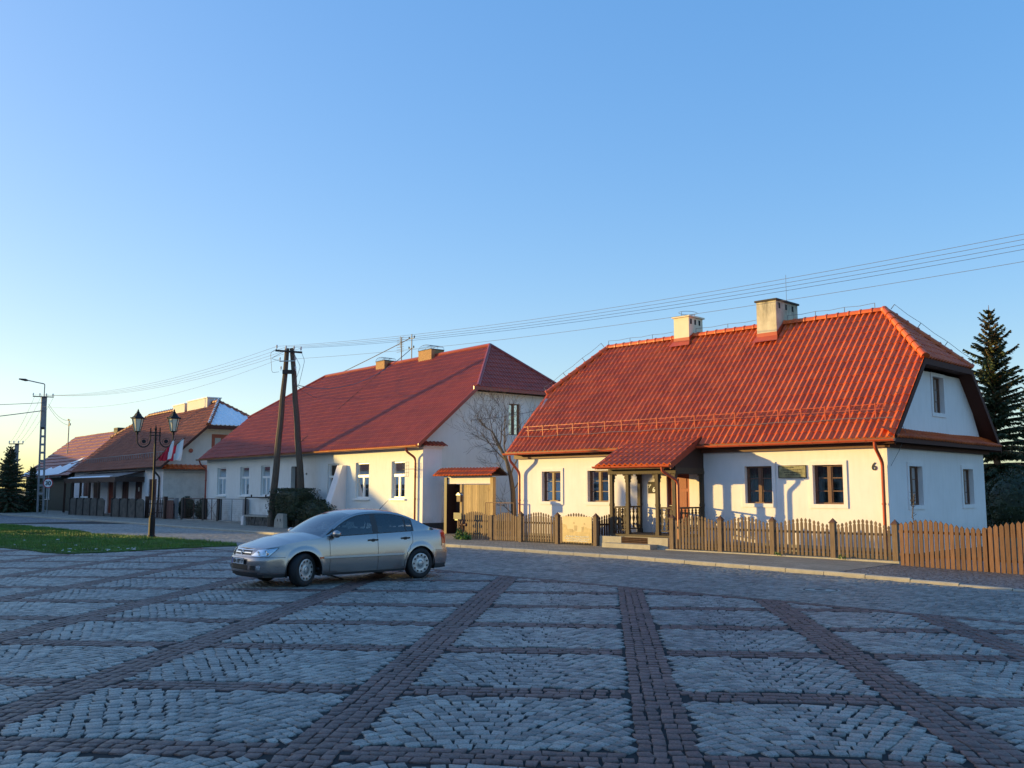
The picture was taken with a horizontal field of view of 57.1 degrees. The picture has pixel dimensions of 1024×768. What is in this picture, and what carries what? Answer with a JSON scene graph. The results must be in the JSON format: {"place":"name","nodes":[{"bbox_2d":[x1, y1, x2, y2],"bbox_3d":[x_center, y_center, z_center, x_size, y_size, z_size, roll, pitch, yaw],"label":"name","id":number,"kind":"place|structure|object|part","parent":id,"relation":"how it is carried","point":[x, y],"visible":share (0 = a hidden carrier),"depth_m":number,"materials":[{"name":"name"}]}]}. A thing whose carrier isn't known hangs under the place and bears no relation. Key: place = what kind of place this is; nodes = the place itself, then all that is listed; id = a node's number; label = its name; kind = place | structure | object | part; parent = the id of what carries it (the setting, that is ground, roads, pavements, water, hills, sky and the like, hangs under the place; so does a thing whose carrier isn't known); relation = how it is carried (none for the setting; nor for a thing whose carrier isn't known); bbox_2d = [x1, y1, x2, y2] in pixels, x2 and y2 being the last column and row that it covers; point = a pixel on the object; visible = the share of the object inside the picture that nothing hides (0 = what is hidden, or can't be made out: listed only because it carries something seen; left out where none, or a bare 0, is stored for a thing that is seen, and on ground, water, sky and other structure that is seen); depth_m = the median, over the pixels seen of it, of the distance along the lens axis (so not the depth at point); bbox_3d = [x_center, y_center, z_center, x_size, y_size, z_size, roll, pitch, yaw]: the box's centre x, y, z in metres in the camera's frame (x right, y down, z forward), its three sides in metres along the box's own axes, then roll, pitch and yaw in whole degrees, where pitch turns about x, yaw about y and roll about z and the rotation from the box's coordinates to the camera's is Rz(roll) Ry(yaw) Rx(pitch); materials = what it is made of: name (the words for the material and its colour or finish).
{"place":"outdoors","nodes":[
{"label":"outdoors","id":0,"kind":"place"},
{"bbox_2d":[0,515,83,522],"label":"road","id":1,"kind":"structure","parent":0,"point":[9,519],"depth_m":58.29,"materials":[{"name":"grey asphalt"}]},
{"bbox_2d":[0,548,1023,767],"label":"plaza bands","id":2,"kind":"object","parent":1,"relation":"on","point":[985,745],"visible":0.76,"depth_m":9.05,"materials":[{"name":"stone"}]},
{"bbox_2d":[196,548,1023,624],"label":"plaza border","id":3,"kind":"object","parent":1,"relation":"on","point":[905,613],"visible":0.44,"depth_m":16.03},
{"bbox_2d":[0,523,87,533],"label":"grass","id":4,"kind":"structure","parent":0,"point":[5,528],"depth_m":42.04,"materials":[{"name":"green plant"}]},
{"bbox_2d":[0,531,236,553],"bbox_3d":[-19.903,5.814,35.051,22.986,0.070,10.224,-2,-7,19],"label":"lawn","id":5,"kind":"structure","parent":0,"point":[94,551],"depth_m":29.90,"materials":[{"name":"green plant"}]},
{"bbox_2d":[130,409,180,536],"bbox_3d":[-13.827,3.440,36.303,1.886,4.990,0.558,0,-6,0],"label":"lamp post","id":6,"kind":"object","parent":5,"relation":"on","point":[138,418],"visible":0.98,"depth_m":36.39,"materials":[{"name":"black metal"}]},
{"bbox_2d":[156,438,175,460],"bbox_3d":[-13.385,2.539,36.371,0.774,0.873,0.132,-1,-6,5],"label":"flag","id":7,"kind":"object","parent":6,"relation":"attached to","point":[166,454],"visible":1,"depth_m":36.36,"materials":[{"name":"red fabric"}]},
{"bbox_2d":[156,437,185,460],"bbox_3d":[-13.226,2.520,36.481,1.096,0.937,0.132,1,-6,-7],"label":"flag","id":8,"kind":"object","parent":6,"relation":"attached to","point":[177,451],"visible":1,"depth_m":36.50,"materials":[{"name":"white fabric"}]},
{"bbox_2d":[1,510,982,570],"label":"pavement","id":9,"kind":"structure","parent":0,"point":[811,563],"depth_m":27.79,"materials":[{"name":"grey concrete"}]},
{"bbox_2d":[0,449,26,493],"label":"conifer tree","id":10,"kind":"object","parent":9,"relation":"on","point":[13,453],"visible":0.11,"depth_m":77.73,"materials":[{"name":"green plant"}]},
{"bbox_2d":[0,450,28,512],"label":"conifer tree","id":11,"kind":"object","parent":9,"relation":"on","point":[8,477],"visible":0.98,"depth_m":74.39,"materials":[{"name":"green plant"}]},
{"bbox_2d":[0,446,28,499],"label":"conifer tree","id":12,"kind":"object","parent":9,"relation":"on","point":[10,447],"visible":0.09,"depth_m":81.65,"materials":[{"name":"green plant"}]},
{"bbox_2d":[0,496,30,511],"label":"garden shrub","id":13,"kind":"object","parent":9,"relation":"on","point":[23,499],"visible":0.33,"depth_m":75.55,"materials":[{"name":"green plant"}]},
{"bbox_2d":[9,441,23,476],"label":"concrete pole","id":14,"kind":"object","parent":9,"relation":"on","point":[17,448],"visible":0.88,"depth_m":80.09,"materials":[{"name":"grey concrete"}]},
{"bbox_2d":[19,378,53,513],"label":"street lamp pole","id":15,"kind":"object","parent":9,"relation":"on","point":[43,414],"visible":0.98,"depth_m":71.80,"materials":[{"name":"grey concrete"}]},
{"bbox_2d":[2,410,43,415],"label":"power line","id":16,"kind":"object","parent":15,"relation":"attached to","point":[22,413],"visible":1,"depth_m":71.49,"materials":[{"name":"black metal"}]},
{"bbox_2d":[43,476,52,513],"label":"speed sign","id":17,"kind":"object","parent":9,"relation":"on","point":[48,482],"visible":1,"depth_m":68.95,"materials":[{"name":"metal"}]},
{"bbox_2d":[68,497,144,517],"bbox_3d":[-27.803,8.455,64.171,0.160,1.360,12.480,6,-9,-45],"label":"slab fence","id":18,"kind":"object","parent":9,"relation":"on","point":[128,507],"visible":0.84,"depth_m":63.25,"materials":[{"name":"grey concrete"}]},
{"bbox_2d":[144,496,173,518],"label":"picket gate","id":19,"kind":"structure","parent":9,"relation":"on","point":[168,505],"depth_m":58.58,"materials":[{"name":"brown wood"}]},
{"bbox_2d":[166,500,173,518],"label":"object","id":20,"kind":"structure","parent":19,"relation":"in","point":[170,503],"depth_m":57.85,"materials":[{"name":"red wood"}]},
{"bbox_2d":[178,496,195,518],"bbox_3d":[-20.363,7.801,58.893,1.223,1.619,1.124,-6,-9,45],"label":"round shrub","id":21,"kind":"object","parent":9,"relation":"on","point":[190,512],"visible":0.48,"depth_m":58.64,"materials":[{"name":"green plant"}]},
{"bbox_2d":[154,498,247,521],"bbox_3d":[-18.769,7.515,56.054,11.528,1.412,0.220,-6,-9,45],"label":"fence","id":22,"kind":"object","parent":9,"relation":"on","point":[218,514],"visible":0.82,"depth_m":55.25,"materials":[{"name":"grey metal"}]},
{"bbox_2d":[194,499,208,518],"bbox_3d":[-18.604,7.654,57.291,1.813,1.568,1.477,-6,-9,45],"label":"round shrub","id":23,"kind":"object","parent":9,"relation":"on","point":[198,507],"visible":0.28,"depth_m":56.81,"materials":[{"name":"green plant"}]},
{"bbox_2d":[241,516,245,524],"bbox_3d":[-13.690,7.004,48.025,0.200,0.570,0.240,6,-9,-45],"label":"boundary stone","id":24,"kind":"object","parent":9,"relation":"on","point":[243,520],"visible":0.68,"depth_m":47.94,"materials":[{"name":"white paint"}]},
{"bbox_2d":[244,515,292,526],"bbox_3d":[-12.108,6.859,46.919,3.554,0.610,0.800,-6,-9,45],"label":"stone bench","id":25,"kind":"object","parent":9,"relation":"on","point":[257,520],"visible":0.45,"depth_m":47.00,"materials":[{"name":"stone"}]},
{"bbox_2d":[274,513,286,527],"bbox_3d":[-10.973,6.539,44.613,0.850,0.790,0.227,-6,-9,45],"label":"concrete block","id":26,"kind":"object","parent":9,"relation":"on","point":[280,520],"depth_m":44.42,"materials":[{"name":"grey concrete"}]},
{"bbox_2d":[267,345,304,526],"bbox_3d":[-10.945,2.591,46.245,2.009,9.134,0.491,0,-6,0],"label":"timber pole","id":27,"kind":"object","parent":9,"relation":"on","point":[277,453],"visible":0.91,"depth_m":46.26,"materials":[{"name":"brown wood"}]},
{"bbox_2d":[43,359,278,407],"bbox_3d":[-23.690,0.657,59.218,0.012,0.962,35.352,6,-9,-43],"label":"power line","id":28,"kind":"object","parent":27,"relation":"attached to","point":[174,393],"visible":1,"depth_m":54.69,"materials":[{"name":"black metal"}]},
{"bbox_2d":[53,352,279,395],"bbox_3d":[-23.150,-0.148,59.319,0.014,0.862,35.531,6,-9,-44],"label":"power line","id":29,"kind":"object","parent":27,"relation":"attached to","point":[164,384],"visible":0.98,"depth_m":56.92,"materials":[{"name":"black metal"}]},
{"bbox_2d":[70,347,273,394],"bbox_3d":[-24.080,-0.193,59.324,0.014,0.851,35.629,6,-9,-44],"label":"power line","id":30,"kind":"object","parent":27,"relation":"attached to","point":[175,377],"visible":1,"depth_m":54.83,"materials":[{"name":"black metal"}]},
{"bbox_2d":[82,347,284,394],"bbox_3d":[-23.600,-0.171,59.322,0.014,0.856,35.601,6,-9,-44],"label":"power line","id":31,"kind":"object","parent":27,"relation":"attached to","point":[177,379],"visible":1,"depth_m":55.02,"materials":[{"name":"black metal"}]},
{"bbox_2d":[89,348,299,395],"bbox_3d":[-22.730,-0.126,59.317,0.014,0.867,35.420,6,-9,-44],"label":"power line","id":32,"kind":"object","parent":27,"relation":"attached to","point":[186,381],"visible":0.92,"depth_m":55.21,"materials":[{"name":"black metal"}]},
{"bbox_2d":[288,234,1022,345],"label":"power line","id":33,"kind":"object","parent":27,"relation":"attached to","point":[694,294],"visible":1,"depth_m":28.70,"materials":[{"name":"black metal"}]},
{"bbox_2d":[291,239,1023,346],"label":"power line","id":34,"kind":"object","parent":27,"relation":"attached to","point":[692,298],"visible":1,"depth_m":29.38,"materials":[{"name":"black metal"}]},
{"bbox_2d":[295,244,1023,347],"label":"power line","id":35,"kind":"object","parent":27,"relation":"attached to","point":[702,300],"visible":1,"depth_m":29.45,"materials":[{"name":"black metal"}]},
{"bbox_2d":[299,261,1023,358],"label":"power line","id":36,"kind":"object","parent":27,"relation":"attached to","point":[704,312],"visible":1,"depth_m":29.36,"materials":[{"name":"black metal"}]},
{"bbox_2d":[311,249,1023,347],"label":"power line","id":37,"kind":"object","parent":27,"relation":"attached to","point":[703,303],"visible":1,"depth_m":29.67,"materials":[{"name":"black metal"}]},
{"bbox_2d":[265,487,321,526],"bbox_3d":[-10.534,5.986,45.507,2.662,1.989,1.735,-6,-9,45],"label":"hedge","id":38,"kind":"object","parent":9,"relation":"on","point":[288,501],"visible":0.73,"depth_m":44.87,"materials":[{"name":"green plant"}]},
{"bbox_2d":[295,499,336,522],"bbox_3d":[-9.119,6.082,44.068,2.778,1.476,1.731,-6,-9,45],"label":"spreading shrub","id":39,"kind":"object","parent":9,"relation":"on","point":[308,509],"visible":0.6,"depth_m":43.53,"materials":[{"name":"green plant"}]},
{"bbox_2d":[454,513,461,532],"bbox_3d":[-1.965,5.164,34.144,0.420,0.980,0.052,-6,-9,45],"label":"hydrant sign","id":40,"kind":"object","parent":9,"relation":"on","point":[458,516],"visible":0.8,"depth_m":34.13,"materials":[{"name":"metal"}]},
{"bbox_2d":[452,528,471,539],"bbox_3d":[-1.756,5.434,33.987,0.532,0.604,0.959,6,-9,-45],"label":"weed clump","id":41,"kind":"object","parent":9,"relation":"on","point":[459,536],"visible":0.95,"depth_m":33.87,"materials":[{"name":"green plant"}]},
{"bbox_2d":[460,484,463,515],"bbox_3d":[-1.860,4.726,34.855,0.100,2.010,0.100,-6,-9,45],"label":"gatepost","id":42,"kind":"object","parent":9,"relation":"on","point":[462,503],"visible":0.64,"depth_m":34.88,"materials":[{"name":"brown wood"}]},
{"bbox_2d":[456,492,462,501],"bbox_3d":[-1.941,4.185,34.834,0.260,0.340,0.150,-6,-9,45],"label":"mailbox","id":43,"kind":"object","parent":42,"relation":"attached to","point":[459,496],"visible":1,"depth_m":34.78,"materials":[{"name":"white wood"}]},
{"bbox_2d":[459,519,467,535],"bbox_3d":[-1.768,5.258,34.090,0.340,0.740,0.193,-6,-9,45],"label":"hydrant","id":44,"kind":"object","parent":9,"relation":"on","point":[463,524],"visible":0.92,"depth_m":34.05,"materials":[{"name":"metal"}]},
{"bbox_2d":[433,467,507,533],"bbox_3d":[-1.722,4.727,37.847,3.530,2.777,0.939,-6,-9,45],"label":"gateway","id":45,"kind":"object","parent":9,"relation":"on","point":[477,482],"visible":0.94,"depth_m":37.82,"materials":[{"name":"brown wood"}]},
{"bbox_2d":[456,484,459,530],"bbox_3d":[-2.031,5.157,38.732,0.800,2.040,0.065,-6,-9,45],"label":"door","id":46,"kind":"structure","parent":45,"relation":"in","point":[457,485],"depth_m":38.94,"materials":[{"name":"brown wood"}]},
{"bbox_2d":[451,380,535,534],"bbox_3d":[-0.462,2.912,37.726,3.513,6.369,4.380,4,-8,-31],"label":"bare tree","id":47,"kind":"object","parent":9,"relation":"on","point":[510,476],"visible":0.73,"depth_m":37.96,"materials":[{"name":"brown plant"}]},
{"bbox_2d":[485,502,513,530],"bbox_3d":[-0.467,5.120,35.472,0.037,1.305,1.550,6,-9,-45],"label":"iron railing","id":48,"kind":"object","parent":9,"relation":"on","point":[493,507],"visible":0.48,"depth_m":35.74,"materials":[{"name":"brown metal"}]},
{"bbox_2d":[457,511,625,545],"bbox_3d":[0.994,5.013,32.986,1.884,1.120,6.671,6,-9,-45],"label":"picket fence","id":49,"kind":"object","parent":9,"relation":"on","point":[489,529],"visible":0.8,"depth_m":32.34,"materials":[{"name":"brown wood"}]},
{"bbox_2d":[562,516,591,542],"bbox_3d":[2.109,4.730,30.608,1.260,0.830,0.021,-6,-9,45],"label":"information board","id":50,"kind":"object","parent":49,"relation":"attached to","point":[576,529],"visible":1,"depth_m":30.60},
{"bbox_2d":[600,535,669,549],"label":"entrance steps","id":51,"kind":"structure","parent":9,"relation":"on","point":[647,543],"depth_m":28.87,"materials":[{"name":"concrete"}]},
{"bbox_2d":[657,515,900,565],"bbox_3d":[7.014,4.214,25.804,0.250,1.160,7.290,6,-9,-45],"label":"picket fence","id":52,"kind":"object","parent":9,"relation":"on","point":[772,530],"visible":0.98,"depth_m":25.33,"materials":[{"name":"brown wood"}]},
{"bbox_2d":[910,492,915,521],"bbox_3d":[10.260,3.609,24.007,0.146,1.702,0.147,6,-9,-45],"label":"dry stem","id":53,"kind":"object","parent":9,"relation":"on","point":[912,501],"visible":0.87,"depth_m":24.05,"materials":[{"name":"brown plant"}]},
{"bbox_2d":[0,521,1023,767],"bbox_3d":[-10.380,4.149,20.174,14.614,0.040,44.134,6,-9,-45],"label":"plaza paving","id":54,"kind":"structure","parent":0,"point":[267,719],"depth_m":9.71,"materials":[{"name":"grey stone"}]},
{"bbox_2d":[230,507,446,586],"bbox_3d":[-3.537,3.249,19.701,4.623,1.672,2.120,5,-8,-40],"label":"saloon car","id":55,"kind":"object","parent":54,"relation":"on","point":[303,553],"visible":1,"depth_m":18.94,"materials":[{"name":"silver metal"}]},
{"bbox_3d":[-3.166,3.387,18.862,1.102,0.727,0.066,5,-8,-40],"label":"door","id":56,"kind":"part","parent":55,"relation":"part of","materials":[{"name":"silver metal"}]},
{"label":"side window","id":57,"kind":"part","parent":55,"relation":"part of","materials":[{"name":"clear glass"}]},
{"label":"rear window","id":58,"kind":"part","parent":55,"relation":"part of","materials":[{"name":"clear glass"}]},
{"bbox_3d":[-2.419,3.444,19.493,0.862,0.751,0.096,5,-8,-40],"label":"door","id":59,"kind":"part","parent":55,"relation":"part of","materials":[{"name":"silver metal"}]},
{"bbox_2d":[0,0,1023,489],"label":"sky","id":60,"kind":"structure","parent":0,"point":[188,187],"materials":[{"name":"blue"}]},
{"bbox_2d":[15,524,1023,622],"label":"road paving","id":61,"kind":"structure","parent":0,"point":[959,601],"depth_m":19.46,"materials":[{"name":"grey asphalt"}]},
{"bbox_2d":[800,588,840,592],"bbox_3d":[5.720,3.832,17.461,0.715,0.032,0.715,0,-6,0],"label":"manhole cover","id":62,"kind":"object","parent":61,"relation":"on","point":[819,590],"visible":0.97,"depth_m":17.36,"materials":[{"name":"metal"}]},
{"bbox_2d":[48,509,1023,559],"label":"yard","id":63,"kind":"structure","parent":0,"point":[812,552],"depth_m":27.22,"materials":[{"name":"green plant"}]},
{"bbox_2d":[21,466,47,511],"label":"conifer tree","id":64,"kind":"object","parent":63,"relation":"on","point":[31,485],"visible":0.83,"depth_m":76.28,"materials":[{"name":"green plant"}]},
{"bbox_2d":[22,427,123,510],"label":"green board house","id":65,"kind":"structure","parent":63,"relation":"on","point":[61,463],"depth_m":87.28,"materials":[{"name":"white paint"}]},
{"bbox_2d":[44,488,49,499],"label":"window","id":66,"kind":"structure","parent":65,"relation":"in","point":[46,488],"depth_m":87.77,"materials":[{"name":"white paint"}]},
{"bbox_2d":[67,419,70,452],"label":"roof mast","id":67,"kind":"object","parent":65,"relation":"on","point":[69,423],"visible":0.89,"depth_m":91.55,"materials":[{"name":"grey metal"}]},
{"bbox_2d":[62,397,249,516],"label":"shuttered house","id":68,"kind":"structure","parent":63,"relation":"on","point":[119,464],"depth_m":66.44,"materials":[{"name":"white paint"}]},
{"bbox_2d":[108,482,113,512],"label":"door","id":69,"kind":"structure","parent":68,"relation":"in","point":[110,483],"depth_m":71.62,"materials":[{"name":"wood"}]},
{"bbox_2d":[196,343,556,531],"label":"long white house","id":70,"kind":"structure","parent":63,"relation":"on","point":[364,443],"depth_m":44.34,"materials":[{"name":"paint"}]},
{"bbox_2d":[214,468,225,496],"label":"window","id":71,"kind":"structure","parent":70,"relation":"in","point":[222,471],"depth_m":55.52,"materials":[{"name":"white paint"}]},
{"bbox_2d":[237,467,248,496],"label":"window","id":72,"kind":"structure","parent":70,"relation":"in","point":[245,470],"depth_m":53.05,"materials":[{"name":"white paint"}]},
{"bbox_2d":[245,495,268,514],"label":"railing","id":73,"kind":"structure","parent":70,"relation":"attached to","point":[252,497],"depth_m":51.30,"materials":[{"name":"black metal"}]},
{"bbox_2d":[258,466,269,496],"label":"window","id":74,"kind":"structure","parent":70,"relation":"in","point":[266,469],"depth_m":51.02,"materials":[{"name":"white paint"}]},
{"bbox_2d":[295,467,296,490],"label":"window","id":75,"kind":"structure","parent":70,"relation":"in","point":[295,467],"depth_m":48.58,"materials":[{"name":"brown wood"}]},
{"bbox_2d":[324,464,339,499],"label":"window","id":76,"kind":"structure","parent":70,"relation":"in","point":[332,467],"depth_m":45.49,"materials":[{"name":"white paint"}]},
{"bbox_2d":[352,462,369,499],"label":"window","id":77,"kind":"structure","parent":70,"relation":"in","point":[362,468],"depth_m":43.19,"materials":[{"name":"white paint"}]},
{"bbox_2d":[388,461,405,499],"bbox_3d":[-4.863,4.192,40.794,0.365,1.680,1.240,5,-8,-39],"label":"window","id":78,"kind":"structure","parent":70,"relation":"in","point":[398,466],"depth_m":40.88,"materials":[{"name":"white paint"}]},
{"bbox_2d":[397,336,403,359],"bbox_3d":[-6.069,-1.856,51.429,0.116,1.500,0.700,5,-8,-39],"label":"roof antenna","id":79,"kind":"object","parent":70,"relation":"on","point":[401,346],"visible":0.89,"depth_m":51.44,"materials":[{"name":"grey metal"}]},
{"bbox_2d":[408,334,414,357],"bbox_3d":[-5.407,-1.940,50.684,0.065,1.500,0.565,5,-8,-39],"label":"wire mast","id":80,"kind":"object","parent":70,"relation":"on","point":[411,338],"visible":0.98,"depth_m":50.67,"materials":[{"name":"black metal"}]},
{"bbox_2d":[298,348,411,388],"bbox_3d":[-7.984,-0.897,48.563,6.541,2.573,0.036,5,-8,-37],"label":"power line","id":81,"kind":"object","parent":80,"relation":"attached to","point":[354,383],"visible":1,"depth_m":48.29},
{"bbox_2d":[345,338,409,370],"bbox_3d":[-7.829,-1.587,53.590,0.050,1.199,7.308,5,-8,-39],"label":"power line","id":82,"kind":"object","parent":80,"relation":"attached to","point":[378,354],"visible":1,"depth_m":53.00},
{"bbox_2d":[509,404,518,434],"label":"window","id":83,"kind":"structure","parent":70,"relation":"in","point":[514,425],"depth_m":43.06,"materials":[{"name":"white wood"}]},
{"bbox_2d":[502,275,1002,556],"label":"white house","id":84,"kind":"structure","parent":63,"relation":"on","point":[878,415],"depth_m":29.43,"materials":[{"name":"paint"}]},
{"bbox_2d":[539,468,562,504],"bbox_3d":[1.524,3.725,34.231,1.150,1.310,0.306,-6,-9,45],"label":"window","id":85,"kind":"structure","parent":84,"relation":"in","point":[553,481],"depth_m":34.24,"materials":[{"name":"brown wood"}]},
{"bbox_2d":[585,467,609,504],"bbox_3d":[3.079,3.550,32.685,1.170,1.310,0.306,-6,-9,45],"label":"window","id":86,"kind":"structure","parent":84,"relation":"in","point":[596,476],"depth_m":32.78,"materials":[{"name":"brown wood"}]},
{"bbox_2d":[648,482,654,492],"bbox_3d":[4.617,3.406,30.954,0.030,0.380,0.350,6,-9,-45],"label":"number plate","id":87,"kind":"object","parent":84,"relation":"attached to","point":[651,487],"visible":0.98,"depth_m":30.97,"materials":[{"name":"metal"}]},
{"bbox_2d":[667,474,689,533],"bbox_3d":[5.367,3.824,30.245,0.880,1.930,0.180,-6,-9,45],"label":"door","id":88,"kind":"structure","parent":84,"relation":"in","point":[683,479],"depth_m":30.20,"materials":[{"name":"wood"}]},
{"bbox_2d":[741,462,776,507],"bbox_3d":[7.488,3.032,28.307,1.140,1.340,0.306,-6,-9,45],"label":"window","id":89,"kind":"structure","parent":84,"relation":"in","point":[755,486],"depth_m":28.33,"materials":[{"name":"white wood"}]},
{"bbox_2d":[778,465,806,477],"bbox_3d":[8.176,2.557,27.458,0.045,0.365,0.880,6,-9,-45],"label":"wall plaque","id":90,"kind":"object","parent":84,"relation":"attached to","point":[792,471],"depth_m":27.43,"materials":[{"name":"brown metal"}]},
{"bbox_2d":[808,460,848,508],"bbox_3d":[9.051,2.857,26.754,0.306,1.340,1.140,6,-9,-45],"label":"window","id":91,"kind":"structure","parent":84,"relation":"in","point":[824,485],"depth_m":26.77,"materials":[{"name":"white wood"}]},
{"bbox_2d":[906,462,925,509],"bbox_3d":[11.381,2.900,26.825,1.140,1.330,0.306,6,-9,-45],"label":"window","id":92,"kind":"structure","parent":84,"relation":"in","point":[912,474],"depth_m":26.95,"materials":[{"name":"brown wood"}]},
{"bbox_2d":[930,372,946,417],"bbox_3d":[12.780,0.348,28.512,0.306,1.320,1.070,-6,-9,45],"label":"window","id":93,"kind":"structure","parent":84,"relation":"in","point":[935,400],"depth_m":28.64,"materials":[{"name":"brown wood"}]},
{"bbox_2d":[960,465,975,507],"bbox_3d":[14.244,3.240,29.659,0.306,1.330,1.090,-6,-9,45],"label":"window","id":94,"kind":"structure","parent":84,"relation":"in","point":[964,468],"depth_m":29.79,"materials":[{"name":"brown wood"}]},
{"bbox_2d":[962,305,1023,530],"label":"spruce tree","id":95,"kind":"object","parent":63,"relation":"on","point":[997,400],"visible":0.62,"depth_m":41.77,"materials":[{"name":"green plant"}]},
{"bbox_2d":[985,468,1023,534],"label":"garden bush","id":96,"kind":"object","parent":63,"relation":"on","point":[1005,499],"visible":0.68,"depth_m":37.19,"materials":[{"name":"green plant"}]},
{"bbox_2d":[1006,383,1023,464],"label":"conifer tree","id":97,"kind":"object","parent":63,"relation":"on","point":[1021,425],"visible":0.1,"depth_m":45.19,"materials":[{"name":"green plant"}]},
{"bbox_2d":[840,559,1023,588],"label":"cobbled verge","id":98,"kind":"structure","parent":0,"point":[994,579],"depth_m":20.31,"materials":[{"name":"grey stone"}]},
{"bbox_2d":[899,519,1023,574],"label":"picket fence","id":99,"kind":"object","parent":98,"relation":"on","point":[991,559],"visible":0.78,"depth_m":21.47,"materials":[{"name":"brown wood"}]},
{"label":"ground","id":100,"kind":"structure","parent":0,"visible":0},
{"bbox_2d":[0,513,1023,591],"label":"kerb","id":101,"kind":"structure","parent":100,"relation":"on","point":[792,570],"depth_m":23.93,"materials":[{"name":"concrete"}]}
]}

